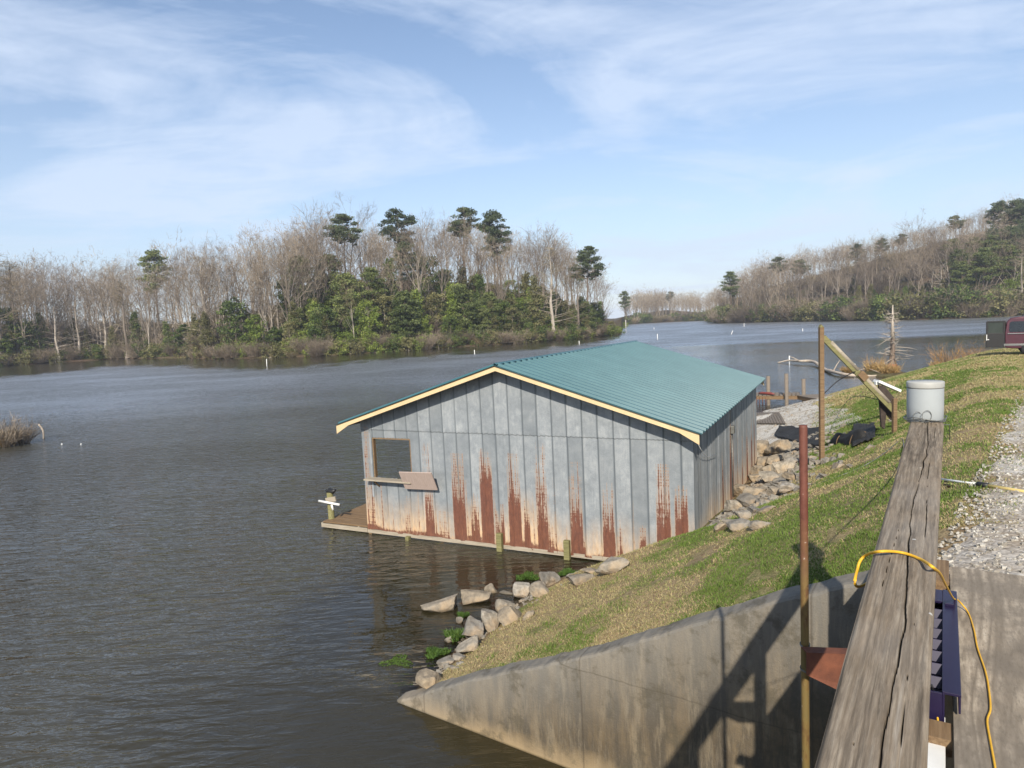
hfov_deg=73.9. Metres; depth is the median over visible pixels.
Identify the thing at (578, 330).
bush
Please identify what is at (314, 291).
bare tree
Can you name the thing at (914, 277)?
bare tree
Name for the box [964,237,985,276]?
pine tree
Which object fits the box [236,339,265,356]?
bush
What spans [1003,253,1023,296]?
bare tree
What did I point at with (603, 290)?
bare tree
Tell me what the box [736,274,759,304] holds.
bare tree
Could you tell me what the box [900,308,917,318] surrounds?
bush
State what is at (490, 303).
evergreen tree
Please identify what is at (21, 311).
bare tree
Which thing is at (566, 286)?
bare tree
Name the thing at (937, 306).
bush
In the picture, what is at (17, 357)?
bush
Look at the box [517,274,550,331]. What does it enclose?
evergreen tree
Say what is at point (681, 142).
sky
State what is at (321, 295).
evergreen tree
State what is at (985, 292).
bush
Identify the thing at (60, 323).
thicket
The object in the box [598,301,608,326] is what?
evergreen tree
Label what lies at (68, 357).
bush
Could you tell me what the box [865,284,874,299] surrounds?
evergreen tree
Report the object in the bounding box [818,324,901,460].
hoist
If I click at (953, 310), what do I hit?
bush
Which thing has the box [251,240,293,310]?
bare tree
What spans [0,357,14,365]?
bush
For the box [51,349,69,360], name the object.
bush
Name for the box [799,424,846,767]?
pipe
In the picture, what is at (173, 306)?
bare tree
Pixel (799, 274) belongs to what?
bare tree
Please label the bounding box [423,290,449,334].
evergreen tree
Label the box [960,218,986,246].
bare tree
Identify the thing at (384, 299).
evergreen tree
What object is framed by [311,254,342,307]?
evergreen tree
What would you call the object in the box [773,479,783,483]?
rock
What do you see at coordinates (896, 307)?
bush
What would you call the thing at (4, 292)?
bare tree
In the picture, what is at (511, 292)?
evergreen tree
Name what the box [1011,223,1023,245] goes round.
pine tree
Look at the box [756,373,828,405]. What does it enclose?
dock
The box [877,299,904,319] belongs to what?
bush
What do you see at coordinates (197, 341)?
thicket
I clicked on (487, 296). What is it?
evergreen tree
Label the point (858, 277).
bare tree
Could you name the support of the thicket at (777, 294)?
on the wooded hills
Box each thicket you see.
[3,333,45,352]
[26,336,73,351]
[31,324,58,341]
[44,312,84,335]
[51,315,102,346]
[79,333,118,346]
[81,323,119,343]
[97,317,130,338]
[116,321,153,339]
[123,321,174,347]
[127,315,152,330]
[143,316,167,331]
[146,318,184,333]
[158,324,193,343]
[162,317,198,328]
[175,330,224,349]
[182,325,222,345]
[189,294,229,322]
[210,315,223,330]
[211,308,235,321]
[235,300,282,329]
[257,306,284,326]
[303,310,350,341]
[395,270,420,289]
[413,309,445,338]
[511,303,546,330]
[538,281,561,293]
[759,286,794,301]
[805,272,848,294]
[815,269,840,280]
[817,267,853,292]
[839,262,856,273]
[840,272,866,292]
[848,275,877,295]
[850,266,899,283]
[856,270,906,297]
[880,244,905,260]
[882,282,910,294]
[896,258,926,279]
[899,254,940,278]
[916,247,949,266]
[924,280,964,294]
[940,259,976,283]
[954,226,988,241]
[967,257,1017,287]
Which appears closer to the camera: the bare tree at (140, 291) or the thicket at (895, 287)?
the bare tree at (140, 291)
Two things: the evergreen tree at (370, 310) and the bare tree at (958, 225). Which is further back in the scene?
the bare tree at (958, 225)
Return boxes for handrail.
[815,422,943,767]
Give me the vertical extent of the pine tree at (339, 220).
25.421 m
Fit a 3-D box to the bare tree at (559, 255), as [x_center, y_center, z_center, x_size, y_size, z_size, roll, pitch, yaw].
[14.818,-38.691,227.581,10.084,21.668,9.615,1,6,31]
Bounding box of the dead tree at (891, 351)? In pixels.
[873,305,916,367]
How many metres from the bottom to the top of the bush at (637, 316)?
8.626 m
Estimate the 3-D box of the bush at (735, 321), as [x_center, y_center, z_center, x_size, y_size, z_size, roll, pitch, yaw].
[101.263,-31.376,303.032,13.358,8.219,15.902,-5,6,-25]
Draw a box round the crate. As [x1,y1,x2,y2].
[929,589,960,721]
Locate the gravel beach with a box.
[756,394,860,455]
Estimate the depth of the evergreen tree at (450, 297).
159.32 m
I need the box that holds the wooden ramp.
[756,412,785,423]
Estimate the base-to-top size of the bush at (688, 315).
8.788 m
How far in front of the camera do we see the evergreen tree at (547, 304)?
187.84 m
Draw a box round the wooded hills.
[8,234,1023,365]
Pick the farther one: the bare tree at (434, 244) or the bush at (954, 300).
the bush at (954, 300)
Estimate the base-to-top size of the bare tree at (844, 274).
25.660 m
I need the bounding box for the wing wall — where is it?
[397,570,868,767]
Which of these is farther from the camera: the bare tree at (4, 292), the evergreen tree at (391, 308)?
the bare tree at (4, 292)
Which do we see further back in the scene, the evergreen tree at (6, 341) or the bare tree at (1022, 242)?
the bare tree at (1022, 242)
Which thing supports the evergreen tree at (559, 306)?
on the wooded hills
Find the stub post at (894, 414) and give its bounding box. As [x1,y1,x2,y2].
[892,398,896,432]
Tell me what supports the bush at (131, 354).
on the wooded hills
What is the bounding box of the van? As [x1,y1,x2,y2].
[986,316,1023,353]
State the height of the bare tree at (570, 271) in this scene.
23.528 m
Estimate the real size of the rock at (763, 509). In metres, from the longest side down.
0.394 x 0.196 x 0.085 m
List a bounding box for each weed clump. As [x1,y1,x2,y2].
[378,654,412,666]
[425,646,451,658]
[442,626,465,641]
[456,611,469,617]
[516,571,538,579]
[558,568,577,575]
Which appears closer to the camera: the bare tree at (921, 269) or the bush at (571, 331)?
the bush at (571, 331)
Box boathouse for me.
[321,340,764,560]
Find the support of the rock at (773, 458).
on the grass bank
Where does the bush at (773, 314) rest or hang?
on the wooded hills
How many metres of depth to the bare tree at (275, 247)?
190.18 m
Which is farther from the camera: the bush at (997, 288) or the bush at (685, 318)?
the bush at (685, 318)
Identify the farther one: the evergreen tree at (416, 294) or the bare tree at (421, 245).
the bare tree at (421, 245)
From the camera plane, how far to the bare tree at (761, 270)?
292.29 m
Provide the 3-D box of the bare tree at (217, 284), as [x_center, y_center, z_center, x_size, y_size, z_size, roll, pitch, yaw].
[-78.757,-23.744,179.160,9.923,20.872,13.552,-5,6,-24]
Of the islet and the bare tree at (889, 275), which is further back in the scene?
the bare tree at (889, 275)
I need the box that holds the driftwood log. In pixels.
[778,356,875,376]
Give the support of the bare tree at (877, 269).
on the wooded hills
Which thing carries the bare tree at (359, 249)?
on the wooded hills
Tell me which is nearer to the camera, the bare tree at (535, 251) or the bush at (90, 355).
the bush at (90, 355)
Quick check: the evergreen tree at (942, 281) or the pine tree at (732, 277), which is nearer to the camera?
the evergreen tree at (942, 281)
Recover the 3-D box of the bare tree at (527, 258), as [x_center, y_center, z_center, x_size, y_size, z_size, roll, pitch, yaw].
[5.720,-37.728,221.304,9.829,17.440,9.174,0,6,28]
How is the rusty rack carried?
in the water
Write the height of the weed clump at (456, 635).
0.140 m
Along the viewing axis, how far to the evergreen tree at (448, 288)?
167.55 m
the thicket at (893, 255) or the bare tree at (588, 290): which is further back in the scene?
the thicket at (893, 255)
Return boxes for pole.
[941,478,1023,491]
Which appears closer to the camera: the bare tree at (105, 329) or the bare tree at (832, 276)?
the bare tree at (105, 329)
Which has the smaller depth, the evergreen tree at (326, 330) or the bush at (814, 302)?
the evergreen tree at (326, 330)
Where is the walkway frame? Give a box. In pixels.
[928,559,951,757]
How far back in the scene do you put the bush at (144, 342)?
184.68 m
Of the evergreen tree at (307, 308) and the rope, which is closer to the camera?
the rope
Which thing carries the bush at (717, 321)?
on the wooded hills
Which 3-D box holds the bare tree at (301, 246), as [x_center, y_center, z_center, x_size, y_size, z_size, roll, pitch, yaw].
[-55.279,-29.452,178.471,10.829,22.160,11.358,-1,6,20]
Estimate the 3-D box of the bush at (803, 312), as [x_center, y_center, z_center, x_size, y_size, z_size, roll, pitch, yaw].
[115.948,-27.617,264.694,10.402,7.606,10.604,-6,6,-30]
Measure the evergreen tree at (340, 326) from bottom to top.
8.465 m
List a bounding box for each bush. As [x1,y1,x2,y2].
[0,351,13,364]
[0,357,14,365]
[8,349,25,363]
[13,349,39,363]
[13,357,30,364]
[19,348,48,362]
[23,348,52,362]
[32,346,63,361]
[48,353,63,362]
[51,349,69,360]
[57,352,75,360]
[59,345,82,359]
[60,341,90,359]
[75,344,103,358]
[81,351,99,358]
[90,344,105,357]
[101,345,120,358]
[105,338,134,357]
[114,337,159,356]
[127,351,138,357]
[130,340,155,356]
[141,345,159,357]
[144,343,166,356]
[159,342,176,355]
[159,342,182,355]
[160,341,180,356]
[176,345,192,358]
[184,347,199,357]
[200,343,221,357]
[200,345,211,357]
[203,343,229,357]
[217,340,246,357]
[219,351,233,358]
[232,345,246,357]
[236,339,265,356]
[240,343,265,356]
[246,338,274,354]
[257,342,282,357]
[269,341,289,354]
[274,344,293,357]
[281,341,294,354]
[283,333,316,354]
[283,349,298,356]
[284,343,304,354]
[285,333,322,354]
[302,334,335,353]
[302,341,330,356]
[309,338,336,354]
[322,340,347,355]
[327,340,348,354]
[341,339,358,353]
[347,344,361,353]
[350,337,370,351]
[358,328,395,350]
[360,339,378,351]
[362,337,376,351]
[366,342,383,352]
[380,338,402,351]
[382,337,397,349]
[388,333,405,348]
[396,337,414,350]
[400,337,416,350]
[405,336,427,349]
[409,333,439,349]
[414,329,441,347]
[431,336,450,348]
[433,331,452,344]
[441,339,451,346]
[446,325,475,344]
[446,334,462,347]
[455,334,470,344]
[469,328,492,345]
[474,335,491,345]
[487,330,503,343]
[498,331,509,342]
[500,332,516,342]
[506,326,529,343]
[512,330,524,341]
[516,329,538,342]
[523,331,539,341]
[532,325,549,340]
[534,332,544,341]
[536,327,558,339]
[553,331,566,339]
[557,323,577,338]
[565,327,579,339]
[568,326,585,337]
[572,323,588,338]
[573,324,592,336]
[594,320,612,335]
[604,325,613,334]
[606,324,618,335]
[624,316,631,324]
[626,317,638,323]
[630,312,645,322]
[638,312,651,322]
[642,313,652,322]
[653,313,665,321]
[681,309,696,320]
[682,314,691,320]
[689,311,700,320]
[704,307,723,322]
[705,304,725,322]
[711,310,725,322]
[712,305,737,320]
[715,308,733,322]
[718,304,739,322]
[723,315,735,322]
[726,309,747,322]
[727,299,763,322]
[733,296,772,321]
[745,305,766,321]
[755,312,767,321]
[756,294,805,321]
[761,313,777,321]
[763,305,777,321]
[764,292,810,318]
[767,303,786,320]
[768,298,800,320]
[773,291,817,319]
[777,306,803,320]
[784,300,808,320]
[790,302,810,319]
[790,309,811,321]
[792,304,815,319]
[799,303,823,321]
[801,301,823,320]
[806,291,855,320]
[814,290,856,315]
[817,294,861,320]
[817,305,836,321]
[820,296,850,318]
[825,300,858,319]
[839,301,862,319]
[840,303,860,319]
[851,302,867,319]
[853,285,901,318]
[855,306,869,319]
[855,307,881,320]
[866,292,908,320]
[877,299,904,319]
[881,292,922,313]
[882,296,913,318]
[889,290,953,318]
[889,295,922,319]
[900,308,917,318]
[903,290,953,317]
[908,297,941,317]
[919,291,960,317]
[920,304,946,317]
[922,283,980,318]
[929,275,1008,310]
[933,301,955,316]
[937,288,976,312]
[949,292,999,317]
[949,295,990,317]
[954,288,1000,317]
[964,286,1013,302]
[969,295,999,316]
[976,289,1021,316]
[990,284,1023,296]
[992,289,1020,307]
[995,299,1023,315]
[1006,297,1023,314]
[1008,288,1023,314]
[1009,296,1023,314]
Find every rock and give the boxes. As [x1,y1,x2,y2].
[415,668,441,688]
[420,593,457,611]
[436,656,454,666]
[444,636,451,642]
[452,652,465,661]
[456,617,462,623]
[456,635,478,653]
[460,589,490,604]
[462,616,483,638]
[481,609,498,631]
[484,583,497,592]
[495,599,514,612]
[497,606,521,624]
[499,590,512,594]
[512,582,529,597]
[523,610,533,620]
[528,580,548,597]
[539,571,560,586]
[564,573,594,585]
[580,568,595,572]
[595,556,628,574]
[714,521,725,531]
[722,518,732,527]
[724,500,742,511]
[726,518,749,531]
[733,510,751,518]
[734,484,748,495]
[737,493,757,507]
[742,486,766,494]
[747,474,759,481]
[747,506,759,513]
[748,520,770,529]
[750,465,762,473]
[752,505,774,515]
[756,456,767,466]
[757,440,768,456]
[758,471,779,482]
[759,464,771,470]
[764,439,791,454]
[765,454,782,464]
[766,486,780,495]
[771,461,794,473]
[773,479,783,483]
[778,483,797,492]
[781,472,794,480]
[784,457,798,462]
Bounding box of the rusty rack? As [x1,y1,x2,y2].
[756,397,765,405]
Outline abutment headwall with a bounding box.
[945,695,953,767]
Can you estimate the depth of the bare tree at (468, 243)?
189.31 m
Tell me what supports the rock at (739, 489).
on the grass bank
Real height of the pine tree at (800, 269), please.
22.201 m
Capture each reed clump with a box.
[839,365,851,372]
[858,359,891,370]
[870,361,903,373]
[926,359,941,365]
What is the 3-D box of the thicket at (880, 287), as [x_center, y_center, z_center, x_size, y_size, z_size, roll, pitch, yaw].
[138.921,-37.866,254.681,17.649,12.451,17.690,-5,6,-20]
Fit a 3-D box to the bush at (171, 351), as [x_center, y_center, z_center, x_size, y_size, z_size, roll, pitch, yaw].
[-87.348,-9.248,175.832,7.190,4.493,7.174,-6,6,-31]
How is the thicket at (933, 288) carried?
on the wooded hills
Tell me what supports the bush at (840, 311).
on the wooded hills
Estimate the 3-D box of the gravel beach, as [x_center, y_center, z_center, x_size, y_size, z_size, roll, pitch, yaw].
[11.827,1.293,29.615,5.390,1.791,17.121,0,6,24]
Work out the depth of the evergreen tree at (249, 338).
150.91 m
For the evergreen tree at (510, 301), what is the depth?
169.61 m
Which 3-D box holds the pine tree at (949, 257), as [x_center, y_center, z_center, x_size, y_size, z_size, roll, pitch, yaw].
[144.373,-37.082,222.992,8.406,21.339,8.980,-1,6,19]
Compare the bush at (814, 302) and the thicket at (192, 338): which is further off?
the bush at (814, 302)
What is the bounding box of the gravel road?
[941,407,1023,576]
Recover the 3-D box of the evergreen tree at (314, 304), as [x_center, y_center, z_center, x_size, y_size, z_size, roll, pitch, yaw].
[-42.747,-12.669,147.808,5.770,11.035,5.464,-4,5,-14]
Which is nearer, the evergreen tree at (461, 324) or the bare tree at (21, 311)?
the evergreen tree at (461, 324)
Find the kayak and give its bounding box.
[758,392,774,394]
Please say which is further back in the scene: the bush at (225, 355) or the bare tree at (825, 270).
the bare tree at (825, 270)
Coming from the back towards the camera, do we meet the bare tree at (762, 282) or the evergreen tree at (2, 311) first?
the bare tree at (762, 282)
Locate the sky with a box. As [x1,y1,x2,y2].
[0,0,1023,327]
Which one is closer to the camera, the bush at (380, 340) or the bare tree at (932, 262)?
the bush at (380, 340)
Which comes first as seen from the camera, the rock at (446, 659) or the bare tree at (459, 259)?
the rock at (446, 659)
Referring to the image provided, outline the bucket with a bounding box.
[903,380,949,439]
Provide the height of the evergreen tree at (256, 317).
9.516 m
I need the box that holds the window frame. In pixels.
[368,433,411,496]
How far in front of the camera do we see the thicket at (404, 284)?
195.37 m
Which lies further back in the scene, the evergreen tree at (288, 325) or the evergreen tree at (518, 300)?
the evergreen tree at (518, 300)
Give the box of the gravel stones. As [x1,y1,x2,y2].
[937,393,1023,580]
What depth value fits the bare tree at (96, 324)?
191.68 m
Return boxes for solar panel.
[873,379,901,391]
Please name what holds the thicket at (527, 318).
on the wooded hills
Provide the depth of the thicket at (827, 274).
312.39 m
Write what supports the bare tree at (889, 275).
on the wooded hills
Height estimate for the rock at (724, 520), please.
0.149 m
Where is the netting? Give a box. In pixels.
[775,422,875,445]
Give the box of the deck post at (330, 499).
[318,488,339,523]
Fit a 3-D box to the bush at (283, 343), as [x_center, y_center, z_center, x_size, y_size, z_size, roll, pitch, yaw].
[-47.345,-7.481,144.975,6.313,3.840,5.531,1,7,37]
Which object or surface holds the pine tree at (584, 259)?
on the wooded hills
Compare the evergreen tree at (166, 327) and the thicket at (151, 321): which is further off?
the thicket at (151, 321)
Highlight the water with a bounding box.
[0,316,1013,767]
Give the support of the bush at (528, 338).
on the wooded hills
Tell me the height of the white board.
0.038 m
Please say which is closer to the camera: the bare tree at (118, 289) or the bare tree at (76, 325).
the bare tree at (76, 325)
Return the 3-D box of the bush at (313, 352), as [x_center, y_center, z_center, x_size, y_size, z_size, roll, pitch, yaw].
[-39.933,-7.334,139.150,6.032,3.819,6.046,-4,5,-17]
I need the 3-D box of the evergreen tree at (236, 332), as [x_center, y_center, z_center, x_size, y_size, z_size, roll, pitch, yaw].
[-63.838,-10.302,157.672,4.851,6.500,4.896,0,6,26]
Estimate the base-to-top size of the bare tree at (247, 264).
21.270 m
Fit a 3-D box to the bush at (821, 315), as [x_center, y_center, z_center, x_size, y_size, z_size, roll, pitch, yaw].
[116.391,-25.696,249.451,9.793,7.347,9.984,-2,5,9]
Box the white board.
[927,717,945,767]
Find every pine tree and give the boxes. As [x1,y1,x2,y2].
[135,249,172,324]
[322,213,363,271]
[358,266,388,328]
[377,207,417,290]
[391,241,424,292]
[445,206,481,282]
[473,209,512,291]
[569,246,605,313]
[619,291,630,323]
[665,291,674,309]
[720,271,739,304]
[769,257,788,290]
[790,259,809,299]
[848,244,865,280]
[874,238,889,263]
[894,234,908,270]
[938,238,965,276]
[946,248,971,291]
[947,215,964,232]
[949,261,974,288]
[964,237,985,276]
[968,252,984,275]
[969,247,999,293]
[975,234,1001,284]
[982,227,1000,286]
[984,200,1016,230]
[986,239,1016,283]
[992,225,1023,279]
[996,245,1023,295]
[998,197,1023,228]
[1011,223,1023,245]
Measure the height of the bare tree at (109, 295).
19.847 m
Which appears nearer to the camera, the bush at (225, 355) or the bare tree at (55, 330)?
the bush at (225, 355)
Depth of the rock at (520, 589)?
12.84 m
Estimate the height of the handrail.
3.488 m
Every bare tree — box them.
[0,254,32,354]
[0,258,31,303]
[0,258,49,320]
[0,260,43,353]
[0,262,43,319]
[0,267,22,330]
[0,267,26,308]
[0,269,29,321]
[0,275,19,304]
[1,273,52,349]
[2,274,44,353]
[5,286,52,347]
[7,274,67,345]
[10,247,71,340]
[14,263,56,310]
[20,265,86,347]
[22,272,46,310]
[23,274,80,346]
[29,256,81,339]
[31,271,90,331]
[40,306,73,361]
[41,256,107,345]
[47,287,74,337]
[49,281,91,348]
[51,305,81,343]
[52,267,85,306]
[56,270,112,346]
[60,306,93,359]
[61,271,112,344]
[72,281,100,330]
[77,290,100,329]
[77,302,103,340]
[78,266,129,333]
[79,256,140,332]
[87,299,121,357]
[89,311,108,345]
[92,280,115,324]
[94,262,135,339]
[95,250,146,332]
[96,279,117,318]
[101,281,141,358]
[102,282,130,341]
[103,267,148,315]
[105,263,144,314]
[107,277,140,336]
[113,251,151,321]
[118,263,161,340]
[126,310,152,343]
[129,308,153,334]
[130,266,160,320]
[131,259,209,338]
[134,292,159,354]
[136,281,172,343]
[145,254,194,342]
[149,303,163,338]
[150,294,175,342]
[153,260,198,330]
[156,247,188,322]
[158,285,187,332]
[162,283,189,320]
[164,249,232,349]
[164,267,189,320]
[166,245,199,323]
[169,244,234,345]
[170,231,231,312]
[176,290,212,333]
[178,257,222,350]
[183,239,231,326]
[184,254,220,297]
[186,255,235,343]
[195,231,256,335]
[195,259,228,325]
[196,228,266,297]
[197,238,265,326]
[199,251,254,326]
[207,261,241,324]
[211,248,250,310]
[224,288,256,340]
[225,266,267,323]
[226,261,256,317]
[227,232,283,328]
[231,226,281,340]
[235,248,266,293]
[239,254,278,344]
[242,252,282,346]
[244,255,283,339]
[249,267,283,330]
[250,227,325,319]
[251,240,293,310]
[256,226,298,302]
[262,237,312,343]
[263,284,288,328]
[265,228,330,307]
[268,223,319,281]
[272,235,318,291]
[281,197,341,289]
[283,232,318,284]
[284,277,312,320]
[291,227,342,266]
[291,250,332,298]
[294,232,351,303]
[298,218,354,304]
[299,233,351,264]
[313,190,390,274]
[321,227,383,297]
[335,244,363,277]
[338,279,364,341]
[343,220,386,281]
[349,241,391,306]
[355,233,383,268]
[357,230,383,268]
[358,225,410,279]
[358,230,406,330]
[367,226,394,270]
[377,206,456,289]
[377,237,423,293]
[385,213,439,303]
[394,211,450,312]
[409,214,449,274]
[411,206,460,300]
[421,221,447,281]
[423,281,439,317]
[426,227,452,269]
[431,230,460,268]
[432,221,483,288]
[440,252,472,285]
[445,220,480,275]
[449,235,473,266]
[452,210,492,285]
[454,222,497,292]
[463,251,485,286]
[467,217,490,265]
[467,242,500,291]
[481,238,517,299]
[482,260,522,326]
[487,232,525,281]
[489,227,518,269]
[495,231,539,288]
[502,252,530,299]
[503,239,532,276]
[510,220,569,324]
[512,237,535,270]
[516,241,548,285]
[516,243,539,278]
[523,228,556,279]
[526,246,584,338]
[527,242,558,283]
[533,237,576,316]
[536,232,572,289]
[538,230,556,280]
[549,237,567,277]
[551,242,581,300]
[556,249,577,320]
[558,249,591,303]
[562,269,593,327]
[564,258,593,322]
[571,264,613,302]
[578,280,595,303]
[584,270,606,301]
[588,278,611,305]
[589,278,617,326]
[712,290,726,305]
[735,273,763,303]
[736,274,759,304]
[750,264,771,303]
[755,258,784,303]
[761,265,785,299]
[768,254,792,300]
[777,256,804,297]
[779,256,811,302]
[781,254,810,294]
[785,246,820,306]
[796,247,840,300]
[811,281,830,301]
[815,254,831,290]
[818,262,842,300]
[819,245,851,295]
[822,246,853,294]
[826,244,861,295]
[838,238,885,294]
[845,241,874,293]
[848,243,881,299]
[856,237,886,294]
[856,246,875,272]
[867,234,899,290]
[868,251,887,290]
[876,247,903,296]
[878,237,913,294]
[887,223,928,294]
[888,234,905,274]
[889,206,937,292]
[897,233,935,295]
[902,231,936,293]
[903,231,922,258]
[911,255,935,292]
[915,220,979,287]
[915,238,946,291]
[916,228,950,289]
[924,234,953,285]
[927,228,946,280]
[929,223,977,283]
[931,265,951,291]
[936,223,948,251]
[941,211,978,244]
[941,217,1002,281]
[956,224,993,276]
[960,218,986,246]
[965,243,999,287]
[972,205,1014,279]
[975,209,990,236]
[983,214,1018,232]
[989,243,1023,286]
[992,225,1023,286]
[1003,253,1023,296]
[1007,230,1023,271]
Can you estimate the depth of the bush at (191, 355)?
163.16 m
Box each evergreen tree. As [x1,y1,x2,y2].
[0,304,28,353]
[0,336,14,359]
[5,318,43,358]
[27,312,53,351]
[61,328,72,350]
[65,318,81,350]
[82,329,92,349]
[104,325,120,357]
[124,311,147,354]
[132,325,143,347]
[149,345,162,357]
[160,321,174,349]
[170,324,191,352]
[183,313,200,354]
[191,318,214,351]
[198,311,216,355]
[214,297,255,352]
[226,326,242,344]
[234,333,254,346]
[242,313,267,348]
[264,326,281,346]
[273,255,320,318]
[281,322,297,347]
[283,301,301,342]
[284,307,308,341]
[287,330,308,341]
[295,302,308,328]
[296,287,324,324]
[303,304,310,327]
[305,297,319,335]
[305,300,317,335]
[305,304,340,343]
[306,325,323,344]
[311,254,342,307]
[311,307,337,339]
[316,291,323,307]
[317,313,336,343]
[319,270,339,307]
[322,289,331,307]
[322,310,341,339]
[329,272,368,330]
[332,289,352,334]
[337,331,356,349]
[340,313,362,343]
[341,292,368,344]
[352,301,384,343]
[359,270,382,298]
[359,315,383,341]
[361,298,379,334]
[371,292,394,336]
[378,258,403,333]
[380,293,398,332]
[380,319,391,337]
[385,290,425,339]
[390,302,415,341]
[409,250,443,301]
[409,289,433,337]
[410,277,436,319]
[416,318,435,339]
[419,303,434,321]
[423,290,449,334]
[426,275,434,299]
[430,301,449,332]
[433,269,453,300]
[438,293,463,336]
[439,315,459,337]
[443,281,469,311]
[445,283,482,334]
[453,314,467,335]
[454,266,471,301]
[465,293,477,317]
[466,275,482,293]
[467,321,472,336]
[473,273,486,322]
[474,307,495,332]
[475,305,493,331]
[478,291,506,332]
[484,282,507,306]
[486,318,501,332]
[487,301,499,333]
[493,298,515,333]
[500,305,522,335]
[501,296,517,326]
[502,279,521,299]
[502,313,516,334]
[506,302,526,330]
[510,296,526,331]
[515,299,538,331]
[517,271,531,300]
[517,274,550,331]
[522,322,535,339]
[528,295,548,329]
[529,294,549,327]
[537,283,554,319]
[547,292,564,318]
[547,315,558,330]
[557,298,565,322]
[561,300,573,330]
[567,308,577,325]
[575,296,586,313]
[576,301,599,330]
[584,316,590,333]
[590,302,604,324]
[593,310,605,326]
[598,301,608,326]
[849,275,856,300]
[854,285,863,302]
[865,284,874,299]
[902,286,907,297]
[907,284,917,294]
[924,281,932,296]
[938,278,947,292]
[951,282,969,294]
[964,275,988,293]
[999,278,1018,293]
[1009,264,1023,295]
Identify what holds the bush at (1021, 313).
on the wooded hills
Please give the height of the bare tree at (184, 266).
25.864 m
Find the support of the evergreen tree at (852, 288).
on the wooded hills
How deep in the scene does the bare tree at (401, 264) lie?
164.47 m
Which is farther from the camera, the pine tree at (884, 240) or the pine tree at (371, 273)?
the pine tree at (884, 240)
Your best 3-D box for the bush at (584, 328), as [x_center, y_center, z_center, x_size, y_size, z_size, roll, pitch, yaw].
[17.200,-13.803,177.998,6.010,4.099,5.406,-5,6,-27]
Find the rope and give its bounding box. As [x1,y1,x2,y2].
[809,438,903,484]
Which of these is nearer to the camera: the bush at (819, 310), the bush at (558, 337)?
the bush at (558, 337)
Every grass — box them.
[812,348,1023,409]
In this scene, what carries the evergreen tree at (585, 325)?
on the wooded hills
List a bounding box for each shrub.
[0,406,35,447]
[0,415,46,444]
[859,353,891,365]
[919,342,974,361]
[955,339,994,355]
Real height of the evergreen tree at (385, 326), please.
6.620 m
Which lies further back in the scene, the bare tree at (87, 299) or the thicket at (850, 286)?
the thicket at (850, 286)
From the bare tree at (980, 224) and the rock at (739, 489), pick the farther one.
the bare tree at (980, 224)
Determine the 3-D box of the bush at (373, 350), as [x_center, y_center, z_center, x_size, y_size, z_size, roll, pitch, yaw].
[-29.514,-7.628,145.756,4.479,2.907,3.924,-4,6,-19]
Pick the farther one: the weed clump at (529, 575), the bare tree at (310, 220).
the bare tree at (310, 220)
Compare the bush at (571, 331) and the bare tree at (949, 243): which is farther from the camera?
the bare tree at (949, 243)
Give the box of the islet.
[864,371,905,376]
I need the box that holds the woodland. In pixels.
[0,192,1020,325]
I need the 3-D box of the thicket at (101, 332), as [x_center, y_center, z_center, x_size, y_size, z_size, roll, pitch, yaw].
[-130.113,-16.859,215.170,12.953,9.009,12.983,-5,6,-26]
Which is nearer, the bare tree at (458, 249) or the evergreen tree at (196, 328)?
the evergreen tree at (196, 328)
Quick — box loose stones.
[434,393,891,674]
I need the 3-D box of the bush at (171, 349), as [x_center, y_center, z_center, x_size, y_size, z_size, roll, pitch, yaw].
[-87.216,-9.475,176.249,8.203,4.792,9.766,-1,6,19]
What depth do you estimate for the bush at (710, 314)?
318.46 m
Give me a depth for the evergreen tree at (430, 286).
171.10 m
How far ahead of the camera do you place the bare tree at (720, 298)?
342.11 m
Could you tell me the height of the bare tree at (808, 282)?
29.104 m
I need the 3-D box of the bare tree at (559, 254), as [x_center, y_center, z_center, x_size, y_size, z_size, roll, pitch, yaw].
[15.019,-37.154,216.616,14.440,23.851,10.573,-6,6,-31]
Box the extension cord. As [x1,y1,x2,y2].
[853,550,995,767]
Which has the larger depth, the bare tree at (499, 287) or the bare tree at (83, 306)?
the bare tree at (83, 306)
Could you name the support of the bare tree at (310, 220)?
on the wooded hills
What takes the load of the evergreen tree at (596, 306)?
on the wooded hills
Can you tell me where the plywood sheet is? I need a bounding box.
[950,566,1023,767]
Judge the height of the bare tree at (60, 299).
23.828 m
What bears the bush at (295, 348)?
on the wooded hills
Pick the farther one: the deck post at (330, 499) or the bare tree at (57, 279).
the bare tree at (57, 279)
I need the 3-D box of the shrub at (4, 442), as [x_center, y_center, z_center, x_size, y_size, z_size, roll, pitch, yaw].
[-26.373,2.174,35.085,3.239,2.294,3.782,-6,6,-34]
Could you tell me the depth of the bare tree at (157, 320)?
196.12 m
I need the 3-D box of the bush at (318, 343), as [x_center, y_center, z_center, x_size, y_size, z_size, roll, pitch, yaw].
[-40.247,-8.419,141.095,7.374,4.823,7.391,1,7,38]
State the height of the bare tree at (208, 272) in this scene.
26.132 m
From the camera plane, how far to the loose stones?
15.81 m
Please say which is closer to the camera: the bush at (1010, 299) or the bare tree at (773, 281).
the bush at (1010, 299)
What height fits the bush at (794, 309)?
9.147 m
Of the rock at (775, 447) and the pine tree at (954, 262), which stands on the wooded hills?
the pine tree at (954, 262)
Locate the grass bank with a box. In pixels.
[416,354,1023,689]
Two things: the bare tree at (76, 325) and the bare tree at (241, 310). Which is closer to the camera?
the bare tree at (241, 310)
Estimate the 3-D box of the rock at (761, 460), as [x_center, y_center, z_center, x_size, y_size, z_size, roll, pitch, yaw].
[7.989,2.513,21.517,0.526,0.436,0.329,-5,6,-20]
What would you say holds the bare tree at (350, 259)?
on the wooded hills

